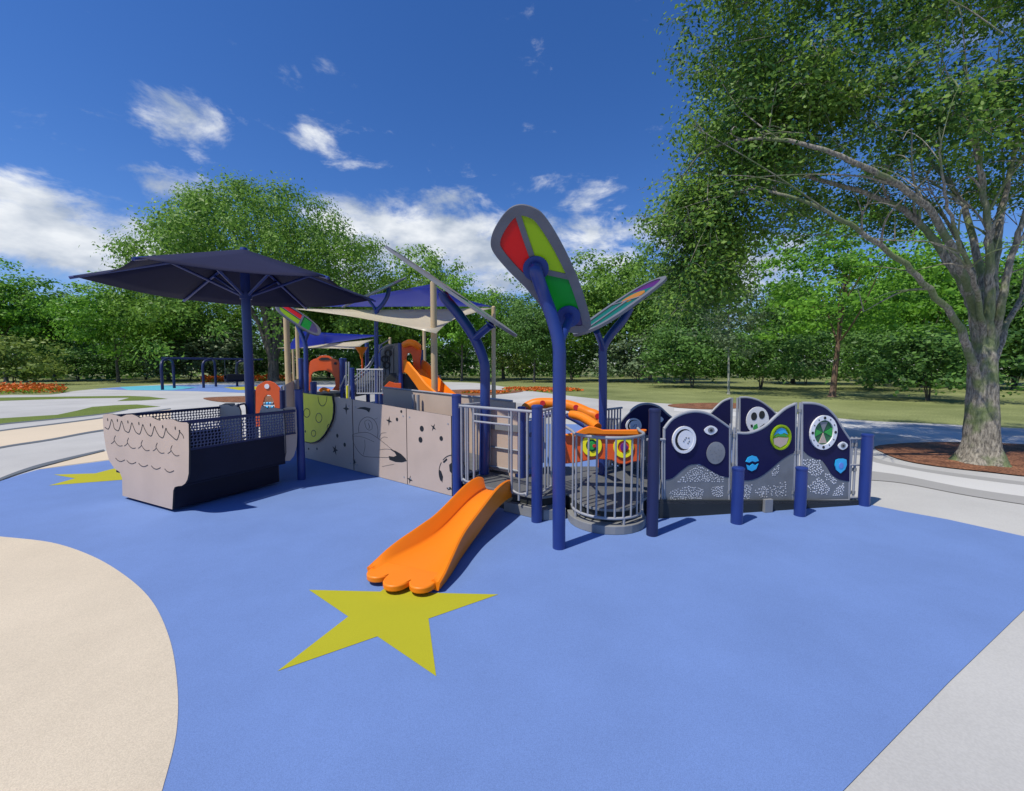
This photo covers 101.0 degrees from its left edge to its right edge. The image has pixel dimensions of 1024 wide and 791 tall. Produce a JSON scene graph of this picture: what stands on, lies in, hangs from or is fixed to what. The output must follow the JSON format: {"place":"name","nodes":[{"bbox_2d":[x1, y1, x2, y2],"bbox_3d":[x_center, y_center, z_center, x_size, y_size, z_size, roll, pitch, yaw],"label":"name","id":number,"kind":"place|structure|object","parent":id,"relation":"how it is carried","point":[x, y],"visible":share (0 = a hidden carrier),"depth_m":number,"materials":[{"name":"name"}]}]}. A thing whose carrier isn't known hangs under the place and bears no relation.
{"place":"outdoors","nodes":[
{"label":"outdoors","id":0,"kind":"place"},
{"bbox_2d":[40,451,108,468],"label":"tan path","id":1,"kind":"structure","parent":0,"point":[99,456],"depth_m":7.97,"materials":[{"name":"rubber"}]},
{"bbox_2d":[0,409,170,445],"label":"tan path","id":2,"kind":"structure","parent":0,"point":[16,436],"depth_m":11.42,"materials":[{"name":"concrete"}]},
{"bbox_2d":[0,424,1023,790],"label":"rubber surface","id":3,"kind":"object","parent":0,"point":[838,648],"visible":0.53,"depth_m":2.73,"materials":[{"name":"blue rubber"}]},
{"bbox_2d":[52,468,121,484],"bbox_3d":[-6.288,1.283,6.779,2.258,0.001,1.159,0,4,0],"label":"star marking","id":4,"kind":"object","parent":3,"relation":"on","point":[110,475],"visible":0.46,"depth_m":6.65,"materials":[{"name":"yellow rubber"}]},
{"bbox_2d":[0,536,177,790],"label":"tan circle","id":5,"kind":"object","parent":3,"relation":"on","point":[88,691],"visible":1,"depth_m":2.37,"materials":[{"name":"rubber"}]},
{"bbox_2d":[103,403,296,508],"bbox_3d":[-4.242,0.730,5.981,2.062,1.136,1.592,2,4,26],"label":"play boat","id":6,"kind":"object","parent":3,"relation":"on","point":[169,463],"visible":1,"depth_m":5.44,"materials":[{"name":"beige plastic"}]},
{"bbox_2d":[68,247,375,438],"bbox_3d":[-4.353,-0.562,6.978,3.622,3.678,4.151,0,4,0],"label":"shade umbrella","id":7,"kind":"object","parent":3,"relation":"on","point":[245,278],"visible":0.93,"depth_m":6.91,"materials":[{"name":"fabric"}]},
{"bbox_2d":[278,587,497,675],"bbox_3d":[-0.846,1.532,3.092,1.482,0.001,1.430,0,4,0],"label":"star marking","id":8,"kind":"object","parent":3,"relation":"on","point":[398,620],"visible":0.82,"depth_m":2.91,"materials":[{"name":"yellow rubber"}]},
{"bbox_2d":[281,378,515,495],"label":"access ramp","id":9,"kind":"structure","parent":3,"relation":"on","point":[401,435],"depth_m":6.73,"materials":[{"name":"beige plastic"}]},
{"bbox_2d":[430,281,437,391],"bbox_3d":[-1.981,-0.930,10.762,0.176,3.902,0.176,0,4,0],"label":"sail pole","id":10,"kind":"object","parent":3,"relation":"on","point":[433,319],"visible":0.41,"depth_m":10.66,"materials":[{"name":"beige metal"}]},
{"bbox_2d":[299,308,490,333],"bbox_3d":[-3.332,-2.042,11.336,5.558,0.936,2.303,0,4,0],"label":"shade sail","id":11,"kind":"object","parent":10,"relation":"attached to","point":[418,319],"visible":0.84,"depth_m":11.71,"materials":[{"name":"beige fabric"}]},
{"bbox_2d":[327,284,491,306],"bbox_3d":[-5.723,-3.237,14.744,10.805,0.846,2.476,3,5,34],"label":"shade sail","id":12,"kind":"object","parent":10,"relation":"attached to","point":[415,296],"visible":0.56,"depth_m":12.95,"materials":[{"name":"blue fabric"}]},
{"bbox_2d":[367,477,511,593],"bbox_3d":[-0.565,1.236,4.163,0.700,0.416,2.072,2,4,21],"label":"slide","id":13,"kind":"object","parent":3,"relation":"on","point":[425,556],"visible":1,"depth_m":3.87,"materials":[{"name":"orange plastic"}]},
{"bbox_2d":[384,245,516,474],"bbox_3d":[-0.863,-0.372,5.737,2.098,3.471,0.813,2,4,31],"label":"leaf shade","id":14,"kind":"object","parent":3,"relation":"on","point":[460,317],"visible":0.94,"depth_m":5.76,"materials":[{"name":"blue metal"}]},
{"bbox_2d":[491,204,590,549],"bbox_3d":[0.349,-0.086,4.019,1.100,3.131,0.444,-3,5,-33],"label":"leaf shade","id":15,"kind":"object","parent":3,"relation":"on","point":[529,251],"visible":1,"depth_m":3.91,"materials":[{"name":"blue metal"}]},
{"bbox_2d":[451,394,660,536],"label":"play deck","id":16,"kind":"structure","parent":3,"relation":"on","point":[613,499],"depth_m":5.03,"materials":[{"name":"grey metal"}]},
{"bbox_2d":[573,276,666,474],"bbox_3d":[1.500,-0.170,5.753,1.763,3.064,0.653,-3,5,-41],"label":"leaf shade","id":17,"kind":"object","parent":3,"relation":"on","point":[622,307],"visible":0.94,"depth_m":5.77,"materials":[{"name":"teal metal"}]},
{"bbox_2d":[607,396,874,524],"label":"sensory ramp","id":18,"kind":"structure","parent":3,"relation":"on","point":[755,467],"depth_m":5.11,"materials":[{"name":"blue plastic"}]},
{"bbox_2d":[0,381,1023,790],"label":"pavement","id":19,"kind":"structure","parent":0,"point":[962,729],"depth_m":2.69,"materials":[{"name":"concrete"}]},
{"bbox_2d":[0,449,103,479],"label":"paving joint","id":20,"kind":"object","parent":19,"relation":"on","point":[37,466],"visible":1,"depth_m":7.58,"materials":[{"name":"grey concrete"}]},
{"bbox_2d":[0,429,103,447],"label":"paving joint","id":21,"kind":"object","parent":19,"relation":"on","point":[51,438],"visible":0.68,"depth_m":10.14,"materials":[{"name":"grey concrete"}]},
{"bbox_2d":[0,409,127,424],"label":"paving joint","id":22,"kind":"object","parent":19,"relation":"on","point":[58,418],"visible":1,"depth_m":14.26,"materials":[{"name":"grey concrete"}]},
{"bbox_2d":[0,404,159,423],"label":"turf strip","id":23,"kind":"object","parent":19,"relation":"on","point":[97,410],"visible":1,"depth_m":16.17,"materials":[{"name":"green plant"}]},
{"bbox_2d":[0,396,164,400],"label":"turf strip","id":24,"kind":"object","parent":19,"relation":"on","point":[133,398],"visible":0.89,"depth_m":24.10,"materials":[{"name":"green plant"}]},
{"bbox_2d":[0,408,170,430],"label":"paving joint","id":25,"kind":"object","parent":19,"relation":"on","point":[71,421],"visible":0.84,"depth_m":13.24,"materials":[{"name":"grey concrete"}]},
{"bbox_2d":[101,384,333,392],"bbox_3d":[-22.831,-0.642,35.265,23.877,0.001,10.257,1,4,18],"label":"blue pad","id":26,"kind":"object","parent":19,"relation":"on","point":[213,388],"visible":0.46,"depth_m":34.15,"materials":[{"name":"rubber"}]},
{"bbox_2d":[121,385,195,389],"bbox_3d":[-29.725,-0.673,35.720,11.834,0.001,4.557,4,5,43],"label":"teal pad","id":27,"kind":"object","parent":26,"relation":"on","point":[158,387],"visible":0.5,"depth_m":35.78,"materials":[{"name":"rubber"}]},
{"bbox_2d":[160,357,262,389],"bbox_3d":[-25.995,-1.980,36.300,2.500,2.549,8.335,2,4,25],"label":"play swing set","id":28,"kind":"object","parent":26,"relation":"on","point":[173,370],"visible":0.76,"depth_m":35.09,"materials":[{"name":"blue metal"}]},
{"bbox_2d":[223,360,238,381],"bbox_3d":[-24.862,-2.218,37.354,0.917,2.018,0.941,3,5,37],"label":"bucket swing","id":29,"kind":"object","parent":28,"relation":"hanging from","point":[231,378],"visible":1,"depth_m":37.18,"materials":[{"name":"plastic"}]},
{"bbox_2d":[235,360,243,381],"bbox_3d":[-24.343,-2.264,38.031,0.917,2.018,0.941,3,5,37],"label":"bucket swing","id":30,"kind":"object","parent":28,"relation":"hanging from","point":[240,377],"visible":0.41,"depth_m":37.69,"materials":[{"name":"plastic"}]},
{"bbox_2d":[224,386,256,389],"bbox_3d":[-21.681,-0.609,34.717,2.467,0.001,6.046,-4,5,-44],"label":"yellow pad","id":31,"kind":"object","parent":26,"relation":"on","point":[239,388],"visible":0.4,"depth_m":34.07,"materials":[{"name":"rubber"}]},
{"bbox_2d":[203,396,272,401],"bbox_3d":[-14.115,0.158,23.280,6.026,0.001,4.073,3,5,41],"label":"mulch bed","id":32,"kind":"object","parent":19,"relation":"on","point":[238,399],"visible":0.5,"depth_m":22.48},
{"bbox_2d":[255,381,285,437],"bbox_3d":[-5.468,0.392,9.497,0.759,1.436,0.130,0,4,0],"label":"arch play panel","id":33,"kind":"object","parent":19,"relation":"on","point":[263,390],"visible":0.6,"depth_m":9.42,"materials":[{"name":"orange plastic"}]},
{"bbox_2d":[283,317,291,383],"bbox_3d":[-6.455,-0.814,12.173,0.170,3.481,0.170,0,4,0],"label":"sail pole","id":34,"kind":"object","parent":19,"relation":"on","point":[287,349],"visible":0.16,"depth_m":12.09,"materials":[{"name":"beige metal"}]},
{"bbox_2d":[275,307,320,392],"bbox_3d":[-5.650,-0.742,11.268,0.899,3.460,1.050,0,4,0],"label":"leaf shade","id":35,"kind":"object","parent":19,"relation":"on","point":[299,320],"visible":0.81,"depth_m":11.42,"materials":[{"name":"blue"}]},
{"bbox_2d":[298,339,440,403],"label":"play tower","id":36,"kind":"structure","parent":19,"relation":"on","point":[391,374],"depth_m":12.07,"materials":[{"name":"orange plastic"}]},
{"bbox_2d":[402,339,455,393],"bbox_3d":[-2.138,-0.573,11.017,0.699,1.835,2.411,-4,5,-43],"label":"tower slide","id":37,"kind":"object","parent":36,"relation":"attached to","point":[418,373],"visible":0.75,"depth_m":11.38,"materials":[{"name":"orange plastic"}]},
{"bbox_2d":[341,277,406,403],"bbox_3d":[-3.922,-1.180,12.043,2.283,4.230,0.741,2,4,25],"label":"leaf shade","id":38,"kind":"object","parent":19,"relation":"on","point":[378,309],"visible":0.79,"depth_m":11.87,"materials":[{"name":"teal metal"}]},
{"bbox_2d":[317,390,521,408],"bbox_3d":[-8.409,0.182,23.040,8.863,0.001,22.430,-4,5,-43],"label":"blue pad","id":39,"kind":"object","parent":19,"relation":"on","point":[363,398],"visible":0.11,"depth_m":23.28,"materials":[{"name":"rubber"}]},
{"bbox_2d":[292,349,294,380],"bbox_3d":[-13.416,-1.470,25.960,0.150,2.927,0.150,0,4,0],"label":"sail pole","id":40,"kind":"object","parent":39,"relation":"on","point":[293,365],"visible":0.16,"depth_m":25.89,"materials":[{"name":"beige metal"}]},
{"bbox_2d":[295,327,299,378],"bbox_3d":[-8.583,-1.086,16.965,0.150,3.377,0.150,0,4,0],"label":"sail pole","id":41,"kind":"object","parent":39,"relation":"on","point":[297,347],"visible":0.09,"depth_m":16.86,"materials":[{"name":"beige metal"}]},
{"bbox_2d":[283,339,373,348],"bbox_3d":[-7.706,-2.323,19.233,4.788,0.605,2.966,2,4,25],"label":"shade sail","id":42,"kind":"object","parent":41,"relation":"attached to","point":[348,345],"visible":0.86,"depth_m":18.93,"materials":[{"name":"beige fabric"}]},
{"bbox_2d":[283,331,381,350],"bbox_3d":[-7.952,-2.586,20.291,0.626,1.134,7.248,1,4,15],"label":"shade sail","id":43,"kind":"object","parent":41,"relation":"attached to","point":[321,339],"visible":0.85,"depth_m":18.97,"materials":[{"name":"blue fabric"}]},
{"bbox_2d":[422,331,425,360],"bbox_3d":[-3.925,-1.221,18.961,0.160,3.376,0.160,0,4,0],"label":"sail pole","id":44,"kind":"object","parent":39,"relation":"on","point":[424,342],"visible":0.29,"depth_m":18.83,"materials":[{"name":"beige metal"}]},
{"bbox_2d":[452,389,521,395],"bbox_3d":[-2.909,-0.227,28.952,5.971,0.001,7.202,2,4,27],"label":"mulch bed","id":45,"kind":"object","parent":19,"relation":"on","point":[471,394],"visible":0.42,"depth_m":28.59,"materials":[{"name":"brown wood"}]},
{"bbox_2d":[461,390,510,392],"bbox_3d":[-1.707,-0.263,28.805,3.312,0.296,2.392,0,4,0],"label":"flower bed","id":46,"kind":"object","parent":45,"relation":"on","point":[478,391],"visible":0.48,"depth_m":28.23,"materials":[{"name":"orange plant"}]},
{"bbox_2d":[491,306,495,397],"bbox_3d":[-0.550,-0.883,12.669,0.132,3.551,0.132,0,4,0],"label":"sail pole","id":47,"kind":"object","parent":19,"relation":"on","point":[493,330],"visible":0.83,"depth_m":12.60,"materials":[{"name":"beige metal"}]},
{"bbox_2d":[674,408,1023,443],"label":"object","id":48,"kind":"object","parent":19,"relation":"on","point":[930,434],"visible":0.45,"depth_m":11.42,"materials":[{"name":"concrete"}]},
{"bbox_2d":[872,462,1023,495],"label":"white band","id":49,"kind":"object","parent":19,"relation":"on","point":[1003,488],"visible":0.85,"depth_m":6.48,"materials":[{"name":"concrete"}]},
{"bbox_2d":[872,471,1023,503],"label":"kerb band","id":50,"kind":"object","parent":19,"relation":"on","point":[881,476],"visible":0.85,"depth_m":6.10,"materials":[{"name":"concrete"}]},
{"bbox_2d":[873,457,1023,484],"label":"kerb band","id":51,"kind":"object","parent":19,"relation":"on","point":[877,460],"visible":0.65,"depth_m":6.84,"materials":[{"name":"concrete"}]},
{"bbox_2d":[874,442,1023,475],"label":"mulch bed","id":52,"kind":"object","parent":19,"relation":"on","point":[935,453],"visible":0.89,"depth_m":8.34,"materials":[{"name":"red wood"}]},
{"bbox_2d":[614,0,1023,466],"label":"tree","id":53,"kind":"object","parent":52,"relation":"in","point":[769,155],"visible":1,"depth_m":7.37,"materials":[{"name":"green plant"}]},
{"bbox_2d":[0,369,1023,428],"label":"lawn","id":54,"kind":"structure","parent":0,"point":[851,401],"depth_m":28.96,"materials":[{"name":"green plant"}]},
{"bbox_2d":[0,381,68,393],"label":"flower bed","id":55,"kind":"object","parent":54,"relation":"on","point":[24,387],"visible":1,"depth_m":28.65,"materials":[{"name":"orange plant"}]},
{"bbox_2d":[0,334,82,383],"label":"shrub","id":56,"kind":"object","parent":54,"relation":"on","point":[24,367],"visible":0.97,"depth_m":40.16,"materials":[{"name":"green plant"}]},
{"bbox_2d":[0,256,86,381],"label":"broadleaf tree","id":57,"kind":"object","parent":54,"relation":"on","point":[10,314],"visible":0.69,"depth_m":49.26,"materials":[{"name":"green plant"}]},
{"bbox_2d":[0,273,116,379],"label":"broadleaf tree","id":58,"kind":"object","parent":54,"relation":"on","point":[84,344],"visible":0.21,"depth_m":53.95,"materials":[{"name":"green plant"}]},
{"bbox_2d":[13,344,128,380],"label":"shrub","id":59,"kind":"object","parent":54,"relation":"on","point":[78,362],"visible":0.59,"depth_m":51.42,"materials":[{"name":"green plant"}]},
{"bbox_2d":[20,270,197,381],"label":"broadleaf tree","id":60,"kind":"object","parent":54,"relation":"on","point":[81,316],"visible":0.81,"depth_m":45.42,"materials":[{"name":"green plant"}]},
{"bbox_2d":[79,342,188,379],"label":"shrub","id":61,"kind":"object","parent":54,"relation":"on","point":[135,368],"visible":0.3,"depth_m":55.05,"materials":[{"name":"green plant"}]},
{"bbox_2d":[73,290,219,379],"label":"broadleaf tree","id":62,"kind":"object","parent":54,"relation":"on","point":[190,327],"visible":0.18,"depth_m":52.84,"materials":[{"name":"green plant"}]},
{"bbox_2d":[133,333,238,379],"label":"shrub","id":63,"kind":"object","parent":54,"relation":"on","point":[180,368],"visible":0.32,"depth_m":52.78,"materials":[{"name":"green plant"}]},
{"bbox_2d":[161,327,267,379],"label":"shrub","id":64,"kind":"object","parent":54,"relation":"on","point":[212,347],"visible":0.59,"depth_m":53.73,"materials":[{"name":"green plant"}]},
{"bbox_2d":[170,301,262,375],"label":"broadleaf tree","id":65,"kind":"object","parent":54,"relation":"on","point":[233,318],"visible":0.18,"depth_m":58.35,"materials":[{"name":"green plant"}]},
{"bbox_2d":[60,165,416,381],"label":"elm tree","id":66,"kind":"object","parent":54,"relation":"on","point":[202,221],"visible":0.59,"depth_m":43.68,"materials":[{"name":"green plant"}]},
{"bbox_2d":[200,373,292,382],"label":"flower bed","id":67,"kind":"object","parent":54,"relation":"on","point":[220,378],"visible":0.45,"depth_m":50.79,"materials":[{"name":"orange plant"}]},
{"bbox_2d":[222,343,295,375],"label":"shrub","id":68,"kind":"object","parent":54,"relation":"on","point":[240,351],"visible":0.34,"depth_m":58.04,"materials":[{"name":"green plant"}]},
{"bbox_2d":[258,346,349,377],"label":"shrub","id":69,"kind":"object","parent":54,"relation":"on","point":[315,354],"visible":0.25,"depth_m":57.26,"materials":[{"name":"green plant"}]},
{"bbox_2d":[263,278,372,377],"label":"broadleaf tree","id":70,"kind":"object","parent":54,"relation":"on","point":[316,318],"visible":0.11,"depth_m":61.04,"materials":[{"name":"green plant"}]},
{"bbox_2d":[315,344,411,377],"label":"shrub","id":71,"kind":"object","parent":54,"relation":"on","point":[355,362],"visible":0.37,"depth_m":55.33,"materials":[{"name":"green plant"}]},
{"bbox_2d":[328,276,427,346],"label":"broadleaf tree","id":72,"kind":"object","parent":54,"relation":"on","point":[382,336],"visible":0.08,"depth_m":60.81,"materials":[{"name":"green plant"}]},
{"bbox_2d":[363,244,472,348],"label":"broadleaf tree","id":73,"kind":"object","parent":54,"relation":"on","point":[409,282],"visible":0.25,"depth_m":54.87,"materials":[{"name":"green plant"}]},
{"bbox_2d":[407,344,477,376],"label":"shrub","id":74,"kind":"object","parent":54,"relation":"on","point":[444,359],"visible":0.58,"depth_m":58.27,"materials":[{"name":"green plant"}]},
{"bbox_2d":[410,272,508,380],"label":"broadleaf tree","id":75,"kind":"object","parent":54,"relation":"on","point":[456,333],"visible":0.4,"depth_m":50.40,"materials":[{"name":"green plant"}]},
{"bbox_2d":[466,272,538,378],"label":"broadleaf tree","id":76,"kind":"object","parent":54,"relation":"on","point":[509,299],"visible":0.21,"depth_m":56.77,"materials":[{"name":"green plant"}]},
{"bbox_2d":[0,287,1023,378],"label":"woods","id":77,"kind":"object","parent":54,"relation":"on","point":[476,365],"visible":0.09,"depth_m":69.86,"materials":[{"name":"green plant"}]},
{"bbox_2d":[490,348,551,379],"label":"shrub","id":78,"kind":"object","parent":54,"relation":"on","point":[513,367],"visible":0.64,"depth_m":56.56,"materials":[{"name":"green plant"}]},
{"bbox_2d":[485,290,572,381],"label":"broadleaf tree","id":79,"kind":"object","parent":54,"relation":"on","point":[535,332],"visible":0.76,"depth_m":46.39,"materials":[{"name":"green plant"}]},
{"bbox_2d":[502,386,583,391],"bbox_3d":[2.287,-0.513,32.422,6.966,0.344,4.861,3,5,42],"label":"flower bed","id":80,"kind":"object","parent":54,"relation":"on","point":[539,388],"visible":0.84,"depth_m":31.43,"materials":[{"name":"orange plant"}]},
{"bbox_2d":[520,340,619,379],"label":"shrub","id":81,"kind":"object","parent":54,"relation":"on","point":[571,356],"visible":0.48,"depth_m":53.63,"materials":[{"name":"green plant"}]},
{"bbox_2d":[542,243,671,352],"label":"broadleaf tree","id":82,"kind":"object","parent":54,"relation":"on","point":[599,293],"visible":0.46,"depth_m":48.65,"materials":[{"name":"green plant"}]},
{"bbox_2d":[580,326,683,381],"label":"shrub","id":83,"kind":"object","parent":54,"relation":"on","point":[631,361],"visible":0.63,"depth_m":47.19,"materials":[{"name":"green plant"}]},
{"bbox_2d":[613,240,702,379],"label":"broadleaf tree","id":84,"kind":"object","parent":54,"relation":"on","point":[642,258],"visible":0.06,"depth_m":55.32,"materials":[{"name":"green plant"}]},
{"bbox_2d":[626,272,731,382],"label":"broadleaf tree","id":85,"kind":"object","parent":54,"relation":"on","point":[658,323],"visible":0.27,"depth_m":44.59,"materials":[{"name":"green plant"}]},
{"bbox_2d":[628,323,765,387],"bbox_3d":[15.581,-3.292,35.657,11.368,5.304,10.719,-3,5,-35],"label":"shrub","id":86,"kind":"object","parent":54,"relation":"on","point":[677,356],"visible":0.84,"depth_m":34.84,"materials":[{"name":"green plant"}]},
{"bbox_2d":[668,403,735,408],"bbox_3d":[9.038,0.448,19.008,4.410,0.001,2.672,-2,4,-23],"label":"mulch bed","id":87,"kind":"object","parent":54,"relation":"on","point":[699,405],"visible":0.65,"depth_m":18.98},
{"bbox_2d":[684,259,774,393],"bbox_3d":[13.656,-4.670,27.159,5.124,9.164,5.575,-4,5,-43],"label":"birch tree","id":88,"kind":"object","parent":54,"relation":"on","point":[729,336],"visible":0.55,"depth_m":26.24,"materials":[{"name":"green plant"}]},
{"bbox_2d":[694,326,833,388],"bbox_3d":[19.348,-2.986,32.633,10.090,5.100,9.514,2,4,26],"label":"shrub","id":89,"kind":"object","parent":54,"relation":"on","point":[777,367],"visible":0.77,"depth_m":31.65,"materials":[{"name":"green plant"}]},
{"bbox_2d":[738,259,868,383],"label":"broadleaf tree","id":90,"kind":"object","parent":54,"relation":"on","point":[784,317],"visible":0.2,"depth_m":41.10,"materials":[{"name":"green plant"}]},
{"bbox_2d":[757,332,858,384],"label":"shrub","id":91,"kind":"object","parent":54,"relation":"on","point":[821,362],"visible":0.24,"depth_m":40.70,"materials":[{"name":"green plant"}]},
{"bbox_2d":[717,204,1013,396],"bbox_3d":[19.366,-4.977,24.039,12.665,10.225,12.946,-3,5,-40],"label":"broadleaf tree","id":92,"kind":"object","parent":54,"relation":"on","point":[801,307],"visible":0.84,"depth_m":23.33,"materials":[{"name":"green plant"}]},
{"bbox_2d":[793,320,953,389],"bbox_3d":[27.407,-2.946,32.040,9.514,5.100,10.090,-2,5,-32],"label":"shrub","id":93,"kind":"object","parent":54,"relation":"on","point":[857,369],"visible":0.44,"depth_m":31.60,"materials":[{"name":"green plant"}]},
{"bbox_2d":[832,259,965,381],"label":"broadleaf tree","id":94,"kind":"object","parent":54,"relation":"on","point":[858,286],"visible":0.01,"depth_m":49.42,"materials":[{"name":"green plant"}]},
{"bbox_2d":[833,324,1023,400],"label":"shrub","id":95,"kind":"object","parent":54,"relation":"on","point":[943,354],"visible":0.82,"depth_m":21.20,"materials":[{"name":"green plant"}]},
{"bbox_2d":[842,233,1023,387],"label":"broadleaf tree","id":96,"kind":"object","parent":54,"relation":"on","point":[921,312],"visible":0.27,"depth_m":34.16,"materials":[{"name":"green plant"}]},
{"bbox_2d":[929,236,1023,379],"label":"broadleaf tree","id":97,"kind":"object","parent":54,"relation":"on","point":[1018,256],"visible":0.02,"depth_m":39.24,"materials":[{"name":"green plant"}]},
{"bbox_2d":[931,332,1023,388],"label":"shrub","id":98,"kind":"object","parent":54,"relation":"on","point":[1015,372],"visible":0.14,"depth_m":33.69,"materials":[{"name":"green plant"}]},
{"bbox_2d":[937,261,1023,368],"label":"broadleaf tree","id":99,"kind":"object","parent":54,"relation":"on","point":[1019,318],"visible":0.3,"depth_m":30.21,"materials":[{"name":"green plant"}]},
{"bbox_2d":[0,0,1023,369],"label":"sky","id":100,"kind":"structure","parent":0,"point":[423,121],"materials":[{"name":"blue"}]}
]}

